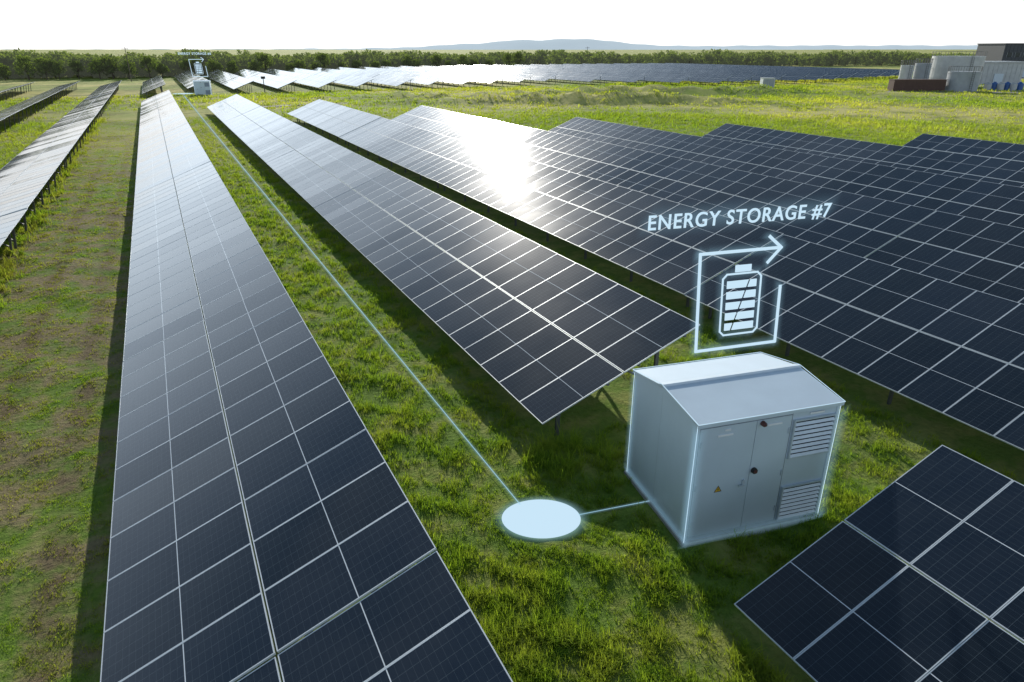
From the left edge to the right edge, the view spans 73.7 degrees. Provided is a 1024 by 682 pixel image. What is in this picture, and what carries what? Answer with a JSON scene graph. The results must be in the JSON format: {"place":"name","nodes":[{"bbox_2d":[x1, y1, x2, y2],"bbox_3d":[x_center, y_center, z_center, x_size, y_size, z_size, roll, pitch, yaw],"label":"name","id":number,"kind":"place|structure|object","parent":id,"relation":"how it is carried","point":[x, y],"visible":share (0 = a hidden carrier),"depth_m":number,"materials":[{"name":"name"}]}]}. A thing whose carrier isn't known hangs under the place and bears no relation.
{"place":"outdoors","nodes":[
{"label":"outdoors","id":0,"kind":"place"},
{"bbox_2d":[178,52,210,76],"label":"hologram sign","id":1,"kind":"object","parent":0,"point":[198,67],"visible":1,"depth_m":135.42,"materials":[{"name":"white"}]},
{"bbox_2d":[1,45,977,49],"bbox_3d":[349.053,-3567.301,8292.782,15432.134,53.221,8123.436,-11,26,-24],"label":"hill","id":2,"kind":"structure","parent":0,"point":[903,47],"depth_m":7729.80,"materials":[{"name":"green plant"}]},
{"bbox_2d":[0,49,1023,681],"bbox_3d":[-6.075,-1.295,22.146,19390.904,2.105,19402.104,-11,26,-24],"label":"ground","id":3,"kind":"structure","parent":0,"point":[598,411],"depth_m":17.71,"materials":[{"name":"green plant"}]},
{"bbox_2d":[0,63,11,79],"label":"tree","id":4,"kind":"object","parent":3,"relation":"on","point":[5,72],"visible":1,"depth_m":198.19,"materials":[{"name":"green plant"}]},
{"bbox_2d":[0,208,27,251],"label":"solar panel table","id":5,"kind":"object","parent":3,"relation":"on","point":[9,222],"visible":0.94,"depth_m":28.88,"materials":[{"name":"black glass"}]},
{"bbox_2d":[0,102,35,131],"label":"solar panel table","id":6,"kind":"object","parent":3,"relation":"on","point":[7,113],"visible":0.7,"depth_m":83.70,"materials":[{"name":"black glass"}]},
{"bbox_2d":[13,54,37,79],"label":"tree","id":7,"kind":"object","parent":3,"relation":"on","point":[28,66],"visible":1,"depth_m":198.90,"materials":[{"name":"green plant"}]},
{"bbox_2d":[2,93,54,115],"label":"solar panel table","id":8,"kind":"object","parent":3,"relation":"on","point":[34,100],"visible":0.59,"depth_m":101.55,"materials":[{"name":"black glass"}]},
{"bbox_2d":[0,144,73,248],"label":"solar panel table","id":9,"kind":"object","parent":3,"relation":"on","point":[23,182],"visible":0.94,"depth_m":39.96,"materials":[{"name":"black glass"}]},
{"bbox_2d":[34,56,55,79],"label":"tree","id":10,"kind":"object","parent":3,"relation":"on","point":[44,65],"visible":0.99,"depth_m":201.80,"materials":[{"name":"green plant"}]},
{"bbox_2d":[27,86,68,102],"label":"solar panel table","id":11,"kind":"object","parent":3,"relation":"on","point":[55,91],"visible":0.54,"depth_m":122.10,"materials":[{"name":"black glass"}]},
{"bbox_2d":[8,116,94,168],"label":"solar panel table","id":12,"kind":"object","parent":3,"relation":"on","point":[59,137],"visible":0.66,"depth_m":58.55,"materials":[{"name":"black glass"}]},
{"bbox_2d":[48,60,65,78],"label":"tree","id":13,"kind":"object","parent":3,"relation":"on","point":[59,68],"visible":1,"depth_m":203.74,"materials":[{"name":"green plant"}]},
{"bbox_2d":[67,60,86,78],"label":"tree","id":14,"kind":"object","parent":3,"relation":"on","point":[76,64],"visible":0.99,"depth_m":206.43,"materials":[{"name":"green plant"}]},
{"bbox_2d":[50,102,104,134],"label":"solar panel table","id":15,"kind":"object","parent":3,"relation":"on","point":[82,113],"visible":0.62,"depth_m":80.29,"materials":[{"name":"black glass"}]},
{"bbox_2d":[71,92,112,115],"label":"solar panel table","id":16,"kind":"object","parent":3,"relation":"on","point":[94,100],"visible":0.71,"depth_m":101.19,"materials":[{"name":"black glass"}]},
{"bbox_2d":[87,57,104,78],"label":"tree","id":17,"kind":"object","parent":3,"relation":"on","point":[96,66],"visible":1,"depth_m":204.54,"materials":[{"name":"green plant"}]},
{"bbox_2d":[84,85,117,102],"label":"solar panel table","id":18,"kind":"object","parent":3,"relation":"on","point":[102,91],"visible":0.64,"depth_m":122.30,"materials":[{"name":"black glass"}]},
{"bbox_2d":[95,80,121,93],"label":"solar panel table","id":19,"kind":"object","parent":3,"relation":"on","point":[109,85],"visible":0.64,"depth_m":143.46,"materials":[{"name":"black glass"}]},
{"bbox_2d":[100,55,120,78],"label":"tree","id":20,"kind":"object","parent":3,"relation":"on","point":[112,66],"visible":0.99,"depth_m":206.68,"materials":[{"name":"green plant"}]},
{"bbox_2d":[117,59,139,78],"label":"tree","id":21,"kind":"object","parent":3,"relation":"on","point":[125,68],"visible":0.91,"depth_m":204.79,"materials":[{"name":"green plant"}]},
{"bbox_2d":[139,54,157,78],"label":"tree","id":22,"kind":"object","parent":3,"relation":"on","point":[149,61],"visible":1,"depth_m":210.24,"materials":[{"name":"green plant"}]},
{"bbox_2d":[142,79,164,95],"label":"solar panel table","id":23,"kind":"object","parent":3,"relation":"on","point":[154,85],"visible":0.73,"depth_m":135.62,"materials":[{"name":"black glass"}]},
{"bbox_2d":[141,90,170,104],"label":"solar panel table","id":24,"kind":"object","parent":3,"relation":"on","point":[154,97],"visible":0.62,"depth_m":105.12,"materials":[{"name":"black glass"}]},
{"bbox_2d":[140,93,176,118],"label":"solar panel table","id":25,"kind":"object","parent":3,"relation":"on","point":[158,105],"visible":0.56,"depth_m":89.69,"materials":[{"name":"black glass"}]},
{"bbox_2d":[138,104,187,143],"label":"solar panel table","id":26,"kind":"object","parent":3,"relation":"on","point":[168,119],"visible":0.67,"depth_m":68.39,"materials":[{"name":"black glass"}]},
{"bbox_2d":[155,63,170,77],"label":"tree","id":27,"kind":"object","parent":3,"relation":"on","point":[160,70],"visible":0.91,"depth_m":214.80,"materials":[{"name":"green plant"}]},
{"bbox_2d":[135,123,209,194],"bbox_3d":[-25.203,-13.247,50.189,4.297,3.036,25.124,-11,26,-24],"label":"solar panel table","id":28,"kind":"object","parent":3,"relation":"on","point":[185,150],"visible":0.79,"depth_m":46.72,"materials":[{"name":"black glass"}]},
{"bbox_2d":[178,58,193,70],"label":"tree","id":29,"kind":"object","parent":3,"relation":"on","point":[184,63],"visible":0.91,"depth_m":218.31,"materials":[{"name":"green plant"}]},
{"bbox_2d":[182,77,206,91],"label":"solar panel table","id":30,"kind":"object","parent":3,"relation":"on","point":[188,84],"visible":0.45,"depth_m":155.17,"materials":[{"name":"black glass"}]},
{"bbox_2d":[123,161,279,360],"bbox_3d":[-14.052,-4.372,29.457,4.298,3.040,25.116,-11,25,-24],"label":"solar panel table","id":31,"kind":"object","parent":3,"relation":"on","point":[230,262],"visible":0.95,"depth_m":24.05,"materials":[{"name":"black glass"}]},
{"bbox_2d":[193,80,211,94],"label":"battery container","id":32,"kind":"object","parent":3,"relation":"on","point":[201,87],"visible":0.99,"depth_m":135.64,"materials":[{"name":"metal"}]},
{"bbox_2d":[205,59,222,71],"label":"tree","id":33,"kind":"object","parent":3,"relation":"on","point":[212,66],"visible":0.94,"depth_m":222.41,"materials":[{"name":"green plant"}]},
{"bbox_2d":[213,73,237,85],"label":"solar panel table","id":34,"kind":"object","parent":3,"relation":"on","point":[221,79],"visible":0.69,"depth_m":174.62,"materials":[{"name":"black glass"}]},
{"bbox_2d":[225,60,238,73],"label":"tree","id":35,"kind":"object","parent":3,"relation":"on","point":[232,67],"visible":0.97,"depth_m":226.81,"materials":[{"name":"green plant"}]},
{"bbox_2d":[207,94,259,122],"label":"solar panel table","id":36,"kind":"object","parent":3,"relation":"on","point":[229,108],"visible":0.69,"depth_m":86.58,"materials":[{"name":"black glass"}]},
{"bbox_2d":[222,76,253,92],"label":"solar panel table","id":37,"kind":"object","parent":3,"relation":"on","point":[237,82],"visible":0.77,"depth_m":150.85,"materials":[{"name":"black glass"}]},
{"bbox_2d":[247,59,262,70],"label":"tree","id":38,"kind":"object","parent":3,"relation":"on","point":[257,66],"visible":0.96,"depth_m":232.94,"materials":[{"name":"green plant"}]},
{"bbox_2d":[248,73,275,85],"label":"solar panel table","id":39,"kind":"object","parent":3,"relation":"on","point":[257,78],"visible":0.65,"depth_m":176.72,"materials":[{"name":"black glass"}]},
{"bbox_2d":[224,106,301,148],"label":"solar panel table","id":40,"kind":"object","parent":3,"relation":"on","point":[248,128],"visible":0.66,"depth_m":65.30,"materials":[{"name":"black glass"}]},
{"bbox_2d":[256,53,273,69],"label":"tree","id":41,"kind":"object","parent":3,"relation":"on","point":[261,59],"visible":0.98,"depth_m":236.66,"materials":[{"name":"green plant"}]},
{"bbox_2d":[100,281,436,681],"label":"solar panel table","id":42,"kind":"object","parent":3,"relation":"on","point":[336,525],"visible":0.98,"depth_m":11.09,"materials":[{"name":"black glass"}]},
{"bbox_2d":[261,76,296,91],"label":"solar panel table","id":43,"kind":"object","parent":3,"relation":"on","point":[278,82],"visible":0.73,"depth_m":152.97,"materials":[{"name":"black glass"}]},
{"bbox_2d":[282,72,310,85],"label":"solar panel table","id":44,"kind":"object","parent":3,"relation":"on","point":[296,76],"visible":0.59,"depth_m":179.87,"materials":[{"name":"black glass"}]},
{"bbox_2d":[287,99,323,121],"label":"solar panel table","id":45,"kind":"object","parent":3,"relation":"on","point":[300,109],"visible":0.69,"depth_m":87.42,"materials":[{"name":"black glass"}]},
{"bbox_2d":[295,75,336,90],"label":"solar panel table","id":46,"kind":"object","parent":3,"relation":"on","point":[316,81],"visible":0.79,"depth_m":156.96,"materials":[{"name":"black glass"}]},
{"bbox_2d":[252,127,389,207],"bbox_3d":[-14.108,-11.956,47.192,4.298,3.041,25.116,-11,26,-24],"label":"solar panel table","id":47,"kind":"object","parent":3,"relation":"on","point":[340,170],"visible":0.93,"depth_m":43.53,"materials":[{"name":"black glass"}]},
{"bbox_2d":[315,52,333,67],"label":"tree","id":48,"kind":"object","parent":3,"relation":"on","point":[321,58],"visible":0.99,"depth_m":246.97,"materials":[{"name":"green plant"}]},
{"bbox_2d":[314,72,344,82],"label":"solar panel table","id":49,"kind":"object","parent":3,"relation":"on","point":[329,75],"visible":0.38,"depth_m":184.36,"materials":[{"name":"black glass"}]},
{"bbox_2d":[292,101,380,143],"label":"solar panel table","id":50,"kind":"object","parent":3,"relation":"on","point":[337,120],"visible":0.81,"depth_m":73.48,"materials":[{"name":"black glass"}]},
{"bbox_2d":[184,96,519,503],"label":"luminous line","id":51,"kind":"object","parent":3,"relation":"on","point":[371,323],"visible":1,"depth_m":21.83,"materials":[{"name":"white"}]},
{"bbox_2d":[334,74,374,89],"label":"solar panel table","id":52,"kind":"object","parent":3,"relation":"on","point":[352,80],"visible":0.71,"depth_m":160.22,"materials":[{"name":"black glass"}]},
{"bbox_2d":[346,71,378,83],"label":"solar panel table","id":53,"kind":"object","parent":3,"relation":"on","point":[363,74],"visible":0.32,"depth_m":186.34,"materials":[{"name":"black glass"}]},
{"bbox_2d":[237,551,512,681],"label":"solar panel table","id":54,"kind":"object","parent":3,"relation":"on","point":[418,622],"visible":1,"depth_m":8.09,"materials":[{"name":"blue glass"}]},
{"bbox_2d":[369,74,413,87],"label":"solar panel table","id":55,"kind":"object","parent":3,"relation":"on","point":[388,80],"visible":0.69,"depth_m":162.47,"materials":[{"name":"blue glass"}]},
{"bbox_2d":[339,117,489,187],"bbox_3d":[-8.934,-15.377,55.194,4.297,3.036,25.124,-11,26,-24],"label":"solar panel table","id":56,"kind":"object","parent":3,"relation":"on","point":[426,153],"visible":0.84,"depth_m":52.02,"materials":[{"name":"blue glass"}]},
{"bbox_2d":[402,73,444,87],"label":"solar panel table","id":57,"kind":"object","parent":3,"relation":"on","point":[427,80],"visible":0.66,"depth_m":166.15,"materials":[{"name":"blue glass"}]},
{"bbox_2d":[391,105,461,129],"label":"solar panel table","id":58,"kind":"object","parent":3,"relation":"on","point":[425,117],"visible":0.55,"depth_m":73.45,"materials":[{"name":"blue glass"}]},
{"bbox_2d":[432,73,477,85],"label":"solar panel table","id":59,"kind":"object","parent":3,"relation":"on","point":[455,78],"visible":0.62,"depth_m":170.18,"materials":[{"name":"blue glass"}]},
{"bbox_2d":[459,72,505,85],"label":"solar panel table","id":60,"kind":"object","parent":3,"relation":"on","point":[488,78],"visible":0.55,"depth_m":174.38,"materials":[{"name":"blue glass"}]},
{"bbox_2d":[0,47,974,78],"bbox_3d":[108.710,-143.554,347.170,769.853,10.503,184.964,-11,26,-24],"label":"wood","id":61,"kind":"object","parent":3,"relation":"on","point":[170,61],"depth_m":305.37,"materials":[{"name":"green plant"}]},
{"bbox_2d":[314,171,699,435],"bbox_3d":[-2.964,-3.069,26.467,4.298,3.041,25.116,-11,26,-24],"label":"solar panel table","id":62,"kind":"object","parent":3,"relation":"on","point":[541,369],"visible":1,"depth_m":20.48,"materials":[{"name":"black glass"}]},
{"bbox_2d":[485,72,532,84],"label":"solar panel table","id":63,"kind":"object","parent":3,"relation":"on","point":[512,77],"visible":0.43,"depth_m":178.73,"materials":[{"name":"blue glass"}]},
{"bbox_2d":[428,114,598,165],"bbox_3d":[-1.309,-16.862,58.656,4.297,3.036,25.124,-11,26,-24],"label":"solar panel table","id":64,"kind":"object","parent":3,"relation":"on","point":[549,148],"visible":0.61,"depth_m":55.74,"materials":[{"name":"blue glass"}]},
{"bbox_2d":[510,71,558,83],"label":"solar panel table","id":65,"kind":"object","parent":3,"relation":"on","point":[541,76],"visible":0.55,"depth_m":183.63,"materials":[{"name":"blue glass"}]},
{"bbox_2d":[502,499,580,537],"bbox_3d":[0.569,3.454,13.312,1.923,0.001,1.656,-11,26,-24],"label":"luminous disc","id":66,"kind":"object","parent":3,"relation":"on","point":[539,518],"visible":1,"depth_m":13.30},
{"bbox_2d":[550,72,603,82],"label":"solar panel table","id":67,"kind":"object","parent":3,"relation":"on","point":[566,76],"visible":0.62,"depth_m":182.95,"materials":[{"name":"blue glass"}]},
{"bbox_2d":[430,149,783,306],"bbox_3d":[2.220,-6.511,34.459,4.298,3.040,25.116,-11,25,-24],"label":"solar panel table","id":68,"kind":"object","parent":3,"relation":"on","point":[606,220],"visible":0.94,"depth_m":30.00,"materials":[{"name":"blue glass"}]},
{"bbox_2d":[584,72,646,82],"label":"solar panel table","id":69,"kind":"object","parent":3,"relation":"on","point":[619,77],"visible":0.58,"depth_m":179.51,"materials":[{"name":"blue glass"}]},
{"bbox_2d":[549,117,692,153],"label":"solar panel table","id":70,"kind":"object","parent":3,"relation":"on","point":[648,139],"visible":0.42,"depth_m":57.43,"materials":[{"name":"blue glass"}]},
{"bbox_2d":[626,72,691,84],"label":"solar panel table","id":71,"kind":"object","parent":3,"relation":"on","point":[670,78],"visible":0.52,"depth_m":176.81,"materials":[{"name":"blue glass"}]},
{"bbox_2d":[660,72,731,85],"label":"solar panel table","id":72,"kind":"object","parent":3,"relation":"on","point":[715,78],"visible":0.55,"depth_m":175.50,"materials":[{"name":"blue glass"}]},
{"bbox_2d":[684,72,753,83],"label":"solar panel table","id":73,"kind":"object","parent":3,"relation":"on","point":[738,77],"visible":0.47,"depth_m":177.42,"materials":[{"name":"blue glass"}]},
{"bbox_2d":[624,352,845,546],"bbox_3d":[4.254,1.986,13.647,3.356,2.905,2.790,-7,24,-15],"label":"battery container","id":74,"kind":"object","parent":3,"relation":"on","point":[726,445],"visible":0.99,"depth_m":12.70,"materials":[{"name":"metal"}]},
{"bbox_2d":[687,420,756,536],"bbox_3d":[3.796,2.533,12.338,1.141,2.306,0.065,-7,24,-15],"label":"door","id":75,"kind":"structure","parent":74,"relation":"in","point":[722,468],"depth_m":12.33,"materials":[{"name":"paint"}]},
{"bbox_2d":[740,414,792,525],"bbox_3d":[4.688,2.423,12.596,0.741,2.306,0.037,-7,24,-15],"label":"door","id":76,"kind":"structure","parent":74,"relation":"in","point":[770,442],"depth_m":12.58,"materials":[{"name":"paint"}]},
{"bbox_2d":[702,123,774,143],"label":"solar panel table","id":77,"kind":"object","parent":3,"relation":"on","point":[739,133],"visible":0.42,"depth_m":57.34,"materials":[{"name":"blue glass"}]},
{"bbox_2d":[552,142,936,257],"bbox_3d":[9.840,-7.993,37.921,4.298,3.039,25.116,-11,25,-24],"label":"solar panel table","id":78,"kind":"object","parent":3,"relation":"on","point":[858,225],"visible":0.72,"depth_m":33.87,"materials":[{"name":"blue glass"}]},
{"bbox_2d":[711,71,785,83],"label":"solar panel table","id":79,"kind":"object","parent":3,"relation":"on","point":[756,76],"visible":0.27,"depth_m":181.29,"materials":[{"name":"blue glass"}]},
{"bbox_2d":[760,77,774,87],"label":"electrical cabinet","id":80,"kind":"object","parent":3,"relation":"on","point":[769,81],"visible":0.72,"depth_m":161.05,"materials":[{"name":"white metal"}]},
{"bbox_2d":[734,71,808,83],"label":"solar panel table","id":81,"kind":"object","parent":3,"relation":"on","point":[794,77],"visible":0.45,"depth_m":182.81,"materials":[{"name":"blue glass"}]},
{"bbox_2d":[752,71,827,82],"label":"solar panel table","id":82,"kind":"object","parent":3,"relation":"on","point":[813,76],"visible":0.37,"depth_m":186.46,"materials":[{"name":"blue glass"}]},
{"bbox_2d":[770,70,844,80],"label":"solar panel table","id":83,"kind":"object","parent":3,"relation":"on","point":[831,75],"visible":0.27,"depth_m":191.30,"materials":[{"name":"blue glass"}]},
{"bbox_2d":[787,70,856,79],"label":"solar panel table","id":84,"kind":"object","parent":3,"relation":"on","point":[845,75],"visible":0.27,"depth_m":196.20,"materials":[{"name":"blue glass"}]},
{"bbox_2d":[799,69,873,78],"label":"solar panel table","id":85,"kind":"object","parent":3,"relation":"on","point":[860,74],"visible":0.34,"depth_m":201.52,"materials":[{"name":"blue glass"}]},
{"bbox_2d":[660,135,1023,225],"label":"solar panel table","id":86,"kind":"object","parent":3,"relation":"on","point":[991,202],"visible":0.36,"depth_m":37.82,"materials":[{"name":"blue glass"}]},
{"bbox_2d":[815,69,885,78],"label":"solar panel table","id":87,"kind":"object","parent":3,"relation":"on","point":[876,73],"visible":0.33,"depth_m":206.52,"materials":[{"name":"blue glass"}]},
{"bbox_2d":[685,235,1023,450],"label":"solar panel table","id":88,"kind":"object","parent":3,"relation":"on","point":[959,356],"visible":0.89,"depth_m":18.55,"materials":[{"name":"blue glass"}]},
{"bbox_2d":[826,68,898,75],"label":"solar panel table","id":89,"kind":"object","parent":3,"relation":"on","point":[888,72],"visible":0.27,"depth_m":211.30,"materials":[{"name":"blue glass"}]},
{"bbox_2d":[734,445,1023,681],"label":"solar panel table","id":90,"kind":"object","parent":3,"relation":"on","point":[842,601],"visible":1,"depth_m":9.75,"materials":[{"name":"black glass"}]},
{"bbox_2d":[751,130,1023,187],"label":"solar panel table","id":91,"kind":"object","parent":3,"relation":"on","point":[995,170],"visible":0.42,"depth_m":44.83,"materials":[{"name":"blue glass"}]},
{"bbox_2d":[887,79,946,90],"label":"shipping container","id":92,"kind":"object","parent":3,"relation":"on","point":[915,84],"visible":0.99,"depth_m":147.16,"materials":[{"name":"brown metal"}]},
{"bbox_2d":[865,211,1023,303],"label":"solar panel table","id":93,"kind":"object","parent":3,"relation":"on","point":[984,256],"visible":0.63,"depth_m":25.18,"materials":[{"name":"blue glass"}]},
{"bbox_2d":[903,134,1023,161],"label":"solar panel table","id":94,"kind":"object","parent":3,"relation":"on","point":[998,150],"visible":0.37,"depth_m":49.32,"materials":[{"name":"blue glass"}]},
{"bbox_2d":[975,43,1023,76],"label":"industrial building","id":95,"kind":"structure","parent":3,"relation":"on","point":[1005,51],"depth_m":218.33,"materials":[{"name":"grey metal"}]},
{"bbox_2d":[979,61,1023,83],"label":"industrial building","id":96,"kind":"structure","parent":3,"relation":"on","point":[1002,71],"depth_m":174.94,"materials":[{"name":"metal"}]},
{"bbox_2d":[1009,215,1023,227],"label":"solar panel table","id":97,"kind":"object","parent":3,"relation":"on","point":[1019,222],"visible":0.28,"depth_m":30.38,"materials":[{"name":"blue glass"}]},
{"bbox_2d":[0,0,1023,49],"label":"sky","id":98,"kind":"structure","parent":0,"point":[24,24],"materials":[{"name":"white"}]},
{"bbox_2d":[307,39,822,49],"bbox_3d":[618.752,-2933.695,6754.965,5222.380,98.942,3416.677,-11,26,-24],"label":"hill","id":99,"kind":"structure","parent":0,"point":[571,44],"depth_m":6210.99,"materials":[{"name":"grey"}]},
{"bbox_2d":[648,203,831,352],"bbox_3d":[3.984,-1.085,12.254,4.060,3.012,0.026,-7,24,-15],"label":"hologram sign","id":100,"kind":"object","parent":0,"point":[741,269],"visible":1,"depth_m":12.26,"materials":[{"name":"white"}]},
{"bbox_2d":[887,77,1023,92],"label":"pavement","id":101,"kind":"structure","parent":0,"point":[971,92],"depth_m":146.58,"materials":[{"name":"grey concrete"}]},
{"bbox_2d":[898,60,915,78],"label":"storage tank","id":102,"kind":"object","parent":101,"relation":"on","point":[906,72],"visible":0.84,"depth_m":157.18,"materials":[{"name":"metal"}]},
{"bbox_2d":[912,58,932,78],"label":"storage tank","id":103,"kind":"object","parent":101,"relation":"on","point":[922,70],"visible":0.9,"depth_m":158.78,"materials":[{"name":"metal"}]},
{"bbox_2d":[929,51,987,86],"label":"storage tank","id":104,"kind":"object","parent":101,"relation":"on","point":[940,66],"visible":0.68,"depth_m":159.31,"materials":[{"name":"metal"}]},
{"bbox_2d":[945,66,982,91],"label":"storage tank","id":105,"kind":"object","parent":101,"relation":"on","point":[961,81],"visible":0.96,"depth_m":145.64,"materials":[{"name":"metal"}]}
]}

